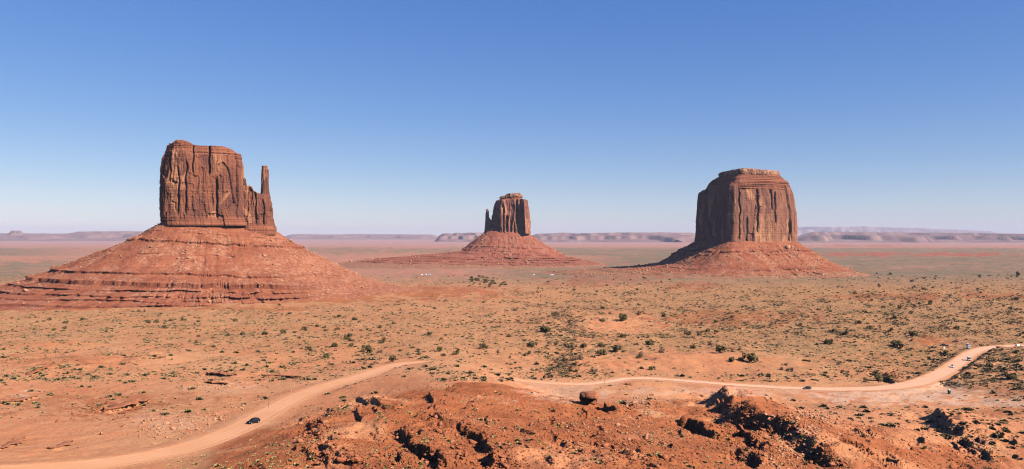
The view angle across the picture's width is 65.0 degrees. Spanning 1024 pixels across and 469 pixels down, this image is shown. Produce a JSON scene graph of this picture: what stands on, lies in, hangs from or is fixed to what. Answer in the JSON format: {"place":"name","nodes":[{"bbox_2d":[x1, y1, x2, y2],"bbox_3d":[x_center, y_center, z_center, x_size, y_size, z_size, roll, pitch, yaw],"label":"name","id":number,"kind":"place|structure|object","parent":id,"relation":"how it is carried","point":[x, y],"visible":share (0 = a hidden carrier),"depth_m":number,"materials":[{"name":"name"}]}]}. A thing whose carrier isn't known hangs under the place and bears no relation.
{"place":"outdoors","nodes":[
{"label":"outdoors","id":0,"kind":"place"},
{"bbox_2d":[0,239,1023,468],"bbox_3d":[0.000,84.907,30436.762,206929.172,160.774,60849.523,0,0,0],"label":"ground","id":1,"kind":"structure","parent":0,"point":[953,262],"depth_m":536.11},
{"bbox_2d":[0,436,26,448],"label":"rock ledge","id":2,"kind":"object","parent":1,"relation":"on","point":[16,441],"visible":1,"depth_m":246.47,"materials":[{"name":"brown stone"}]},
{"bbox_2d":[7,230,23,234],"bbox_3d":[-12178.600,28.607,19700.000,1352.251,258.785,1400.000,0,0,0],"label":"distant butte","id":3,"kind":"object","parent":1,"relation":"on","point":[13,232],"visible":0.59,"depth_m":19613.90,"materials":[{"name":"purple stone"}]},
{"bbox_2d":[12,402,22,405],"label":"desert shrub","id":4,"kind":"object","parent":1,"relation":"on","point":[17,404],"visible":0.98,"depth_m":338.31,"materials":[{"name":"beige plant"}]},
{"bbox_2d":[1,395,37,401],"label":"rock ledge","id":5,"kind":"object","parent":1,"relation":"on","point":[19,399],"visible":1,"depth_m":353.78,"materials":[{"name":"brown stone"}]},
{"bbox_2d":[25,365,49,374],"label":"rock ledge","id":6,"kind":"object","parent":1,"relation":"on","point":[35,371],"visible":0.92,"depth_m":452.68,"materials":[{"name":"brown stone"}]},
{"bbox_2d":[46,440,73,448],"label":"rock ledge","id":7,"kind":"object","parent":1,"relation":"on","point":[67,442],"visible":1,"depth_m":245.81,"materials":[{"name":"brown stone"}]},
{"bbox_2d":[0,231,143,240],"bbox_3d":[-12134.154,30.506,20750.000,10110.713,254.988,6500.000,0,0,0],"label":"distant mesa","id":8,"kind":"structure","parent":1,"relation":"on","point":[101,236],"depth_m":18753.47,"materials":[{"name":"purple stone"}]},
{"bbox_2d":[101,397,149,410],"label":"rock ledge","id":9,"kind":"object","parent":1,"relation":"on","point":[126,403],"visible":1,"depth_m":324.53,"materials":[{"name":"brown stone"}]},
{"bbox_2d":[118,407,139,413],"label":"rock ledge","id":10,"kind":"object","parent":1,"relation":"on","point":[129,410],"visible":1,"depth_m":315.80,"materials":[{"name":"brown stone"}]},
{"bbox_2d":[160,411,169,414],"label":"desert shrub","id":11,"kind":"object","parent":1,"relation":"on","point":[165,413],"visible":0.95,"depth_m":303.26,"materials":[{"name":"beige plant"}]},
{"bbox_2d":[0,140,421,310],"bbox_3d":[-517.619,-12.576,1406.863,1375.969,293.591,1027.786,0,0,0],"label":"mitten butte","id":12,"kind":"object","parent":1,"relation":"on","point":[213,237],"visible":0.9,"depth_m":1278.61,"materials":[{"name":"brown stone"}]},
{"bbox_2d":[205,380,228,383],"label":"rock ledge","id":13,"kind":"object","parent":1,"relation":"on","point":[213,381],"visible":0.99,"depth_m":409.15,"materials":[{"name":"brown stone"}]},
{"bbox_2d":[206,371,236,375],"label":"rock ledge","id":14,"kind":"object","parent":1,"relation":"on","point":[223,373],"visible":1,"depth_m":445.95,"materials":[{"name":"brown stone"}]},
{"bbox_2d":[261,374,300,376],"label":"rock ledge","id":15,"kind":"object","parent":1,"relation":"on","point":[280,375],"visible":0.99,"depth_m":436.27,"materials":[{"name":"brown stone"}]},
{"bbox_2d":[336,457,345,462],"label":"boulder","id":16,"kind":"object","parent":1,"relation":"on","point":[340,459],"visible":1,"depth_m":161.00,"materials":[{"name":"brown stone"}]},
{"bbox_2d":[284,234,438,239],"bbox_3d":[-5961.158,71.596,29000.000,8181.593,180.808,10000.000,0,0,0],"label":"distant plateau","id":17,"kind":"structure","parent":1,"relation":"on","point":[362,236],"depth_m":26014.26,"materials":[{"name":"purple stone"}]},
{"bbox_2d":[361,344,372,352],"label":"juniper bush","id":18,"kind":"object","parent":1,"relation":"on","point":[368,348],"visible":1,"depth_m":585.22,"materials":[{"name":"green plant"}]},
{"bbox_2d":[378,337,385,343],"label":"juniper bush","id":19,"kind":"object","parent":1,"relation":"on","point":[382,340],"visible":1,"depth_m":648.38,"materials":[{"name":"green plant"}]},
{"bbox_2d":[388,356,395,361],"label":"juniper bush","id":20,"kind":"object","parent":1,"relation":"on","point":[392,358],"visible":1,"depth_m":495.01,"materials":[{"name":"green plant"}]},
{"bbox_2d":[435,232,483,241],"bbox_3d":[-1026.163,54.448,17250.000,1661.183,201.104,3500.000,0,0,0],"label":"distant mesa","id":21,"kind":"structure","parent":1,"relation":"on","point":[458,237],"depth_m":16195.73,"materials":[{"name":"purple stone"}]},
{"bbox_2d":[337,193,607,268],"bbox_3d":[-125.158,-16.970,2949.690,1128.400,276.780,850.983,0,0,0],"label":"mitten butte","id":22,"kind":"object","parent":1,"relation":"on","point":[506,240],"visible":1,"depth_m":2863.89,"materials":[{"name":"stone"}]},
{"bbox_2d":[469,439,477,443],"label":"boulder","id":23,"kind":"object","parent":1,"relation":"on","point":[471,441],"visible":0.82,"depth_m":177.07,"materials":[{"name":"brown stone"}]},
{"bbox_2d":[479,342,487,348],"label":"juniper bush","id":24,"kind":"object","parent":1,"relation":"on","point":[483,344],"visible":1,"depth_m":623.37,"materials":[{"name":"green plant"}]},
{"bbox_2d":[111,372,906,468],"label":"rock debris","id":25,"kind":"object","parent":1,"relation":"on","point":[647,406],"visible":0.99,"depth_m":249.30,"materials":[{"name":"brown stone"}]},
{"bbox_2d":[0,274,1023,447],"bbox_3d":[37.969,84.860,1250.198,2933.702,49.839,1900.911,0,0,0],"label":"sagebrush","id":26,"kind":"object","parent":1,"relation":"on","point":[964,376],"visible":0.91,"depth_m":745.65,"materials":[{"name":"green plant"}]},
{"bbox_2d":[0,278,1023,381],"bbox_3d":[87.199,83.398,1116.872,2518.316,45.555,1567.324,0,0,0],"label":"dry grass","id":27,"kind":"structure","parent":1,"relation":"on","point":[538,333],"depth_m":711.86,"materials":[{"name":"green plant"}]},
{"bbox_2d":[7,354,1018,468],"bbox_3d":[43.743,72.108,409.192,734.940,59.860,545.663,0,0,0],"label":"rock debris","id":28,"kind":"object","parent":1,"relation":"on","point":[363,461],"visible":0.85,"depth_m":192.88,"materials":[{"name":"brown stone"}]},
{"bbox_2d":[527,341,537,347],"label":"juniper bush","id":29,"kind":"object","parent":1,"relation":"on","point":[530,344],"visible":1,"depth_m":652.40,"materials":[{"name":"green plant"}]},
{"bbox_2d":[539,325,550,331],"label":"juniper bush","id":30,"kind":"object","parent":1,"relation":"on","point":[546,329],"visible":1,"depth_m":771.73,"materials":[{"name":"green plant"}]},
{"bbox_2d":[554,359,568,365],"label":"dry bush","id":31,"kind":"object","parent":1,"relation":"on","point":[561,362],"visible":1,"depth_m":552.05,"materials":[{"name":"plant"}]},
{"bbox_2d":[570,353,582,359],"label":"dry bush","id":32,"kind":"object","parent":1,"relation":"on","point":[579,356],"visible":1,"depth_m":569.48,"materials":[{"name":"plant"}]},
{"bbox_2d":[579,391,598,404],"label":"rock block","id":33,"kind":"object","parent":1,"relation":"on","point":[588,397],"visible":0.96,"depth_m":258.15,"materials":[{"name":"brown stone"}]},
{"bbox_2d":[166,384,1017,468],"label":"rabbitbrush","id":34,"kind":"object","parent":1,"relation":"on","point":[426,438],"visible":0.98,"depth_m":203.03,"materials":[{"name":"plant"}]},
{"bbox_2d":[595,348,606,354],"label":"juniper bush","id":35,"kind":"object","parent":1,"relation":"on","point":[600,351],"visible":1,"depth_m":603.00,"materials":[{"name":"green plant"}]},
{"bbox_2d":[532,232,694,241],"bbox_3d":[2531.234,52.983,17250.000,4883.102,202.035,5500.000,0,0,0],"label":"distant mesa","id":36,"kind":"structure","parent":1,"relation":"on","point":[621,237],"depth_m":15357.50,"materials":[{"name":"purple stone"}]},
{"bbox_2d":[612,344,621,351],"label":"juniper bush","id":37,"kind":"object","parent":1,"relation":"on","point":[615,348],"visible":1,"depth_m":635.94,"materials":[{"name":"green plant"}]},
{"bbox_2d":[617,399,625,403],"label":"desert shrub","id":38,"kind":"object","parent":1,"relation":"on","point":[622,401],"visible":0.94,"depth_m":299.74,"materials":[{"name":"beige plant"}]},
{"bbox_2d":[619,313,626,320],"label":"juniper bush","id":39,"kind":"object","parent":1,"relation":"on","point":[622,316],"visible":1,"depth_m":846.17,"materials":[{"name":"green plant"}]},
{"bbox_2d":[645,339,654,344],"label":"juniper bush","id":40,"kind":"object","parent":1,"relation":"on","point":[650,342],"visible":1,"depth_m":684.06,"materials":[{"name":"green plant"}]},
{"bbox_2d":[660,455,667,459],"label":"boulder","id":41,"kind":"object","parent":1,"relation":"on","point":[664,457],"visible":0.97,"depth_m":167.49,"materials":[{"name":"brown stone"}]},
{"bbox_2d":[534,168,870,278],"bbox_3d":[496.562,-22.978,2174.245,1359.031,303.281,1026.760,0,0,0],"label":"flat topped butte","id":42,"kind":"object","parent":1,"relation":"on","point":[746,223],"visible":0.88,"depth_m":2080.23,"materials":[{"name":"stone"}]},
{"bbox_2d":[715,345,725,352],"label":"juniper bush","id":43,"kind":"object","parent":1,"relation":"on","point":[720,347],"visible":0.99,"depth_m":636.27,"materials":[{"name":"green plant"}]},
{"bbox_2d":[742,353,758,361],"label":"juniper bush","id":44,"kind":"object","parent":1,"relation":"on","point":[751,357],"visible":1,"depth_m":592.14,"materials":[{"name":"green plant"}]},
{"bbox_2d":[823,338,832,343],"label":"juniper bush","id":45,"kind":"object","parent":1,"relation":"on","point":[827,341],"visible":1,"depth_m":710.68,"materials":[{"name":"green plant"}]},
{"bbox_2d":[839,330,848,334],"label":"juniper bush","id":46,"kind":"object","parent":1,"relation":"on","point":[844,333],"visible":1,"depth_m":778.18,"materials":[{"name":"green plant"}]},
{"bbox_2d":[874,374,881,380],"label":"juniper bush","id":47,"kind":"object","parent":1,"relation":"on","point":[878,378],"visible":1,"depth_m":546.83,"materials":[{"name":"green plant"}]},
{"bbox_2d":[891,340,902,346],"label":"juniper bush","id":48,"kind":"object","parent":1,"relation":"on","point":[896,343],"visible":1,"depth_m":710.88,"materials":[{"name":"green plant"}]},
{"bbox_2d":[797,232,1023,242],"bbox_3d":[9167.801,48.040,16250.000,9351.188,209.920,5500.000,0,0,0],"label":"distant mesa","id":49,"kind":"structure","parent":1,"relation":"on","point":[858,237],"depth_m":14312.84,"materials":[{"name":"stone"}]},
{"bbox_2d":[908,330,917,335],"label":"juniper bush","id":50,"kind":"object","parent":1,"relation":"on","point":[913,332],"visible":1,"depth_m":781.26,"materials":[{"name":"green plant"}]},
{"bbox_2d":[940,350,948,355],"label":"juniper bush","id":51,"kind":"object","parent":1,"relation":"on","point":[944,352],"visible":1,"depth_m":667.93,"materials":[{"name":"green plant"}]},
{"bbox_2d":[1001,426,1010,432],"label":"juniper bush","id":52,"kind":"object","parent":1,"relation":"on","point":[1006,430],"visible":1,"depth_m":338.26,"materials":[{"name":"green plant"}]},
{"bbox_2d":[1004,373,1016,378],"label":"juniper bush","id":53,"kind":"object","parent":1,"relation":"on","point":[1010,376],"visible":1,"depth_m":518.36,"materials":[{"name":"green plant"}]},
{"bbox_2d":[0,344,1023,468],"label":"road","id":54,"kind":"structure","parent":0,"point":[240,427],"depth_m":326.66,"materials":[{"name":"brown soil"}]},
{"bbox_2d":[246,417,259,423],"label":"car","id":55,"kind":"object","parent":54,"relation":"on","point":[254,420],"visible":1,"depth_m":280.87,"materials":[{"name":"black paint"}]},
{"bbox_2d":[0,0,1023,235],"label":"sky","id":56,"kind":"structure","parent":0,"point":[362,116],"materials":[{"name":"blue"}]},
{"bbox_2d":[797,226,995,236],"bbox_3d":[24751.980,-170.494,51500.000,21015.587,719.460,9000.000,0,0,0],"label":"distant mountain","id":57,"kind":"structure","parent":0,"point":[803,230],"depth_m":49727.98,"materials":[{"name":"purple stone"}]}
]}

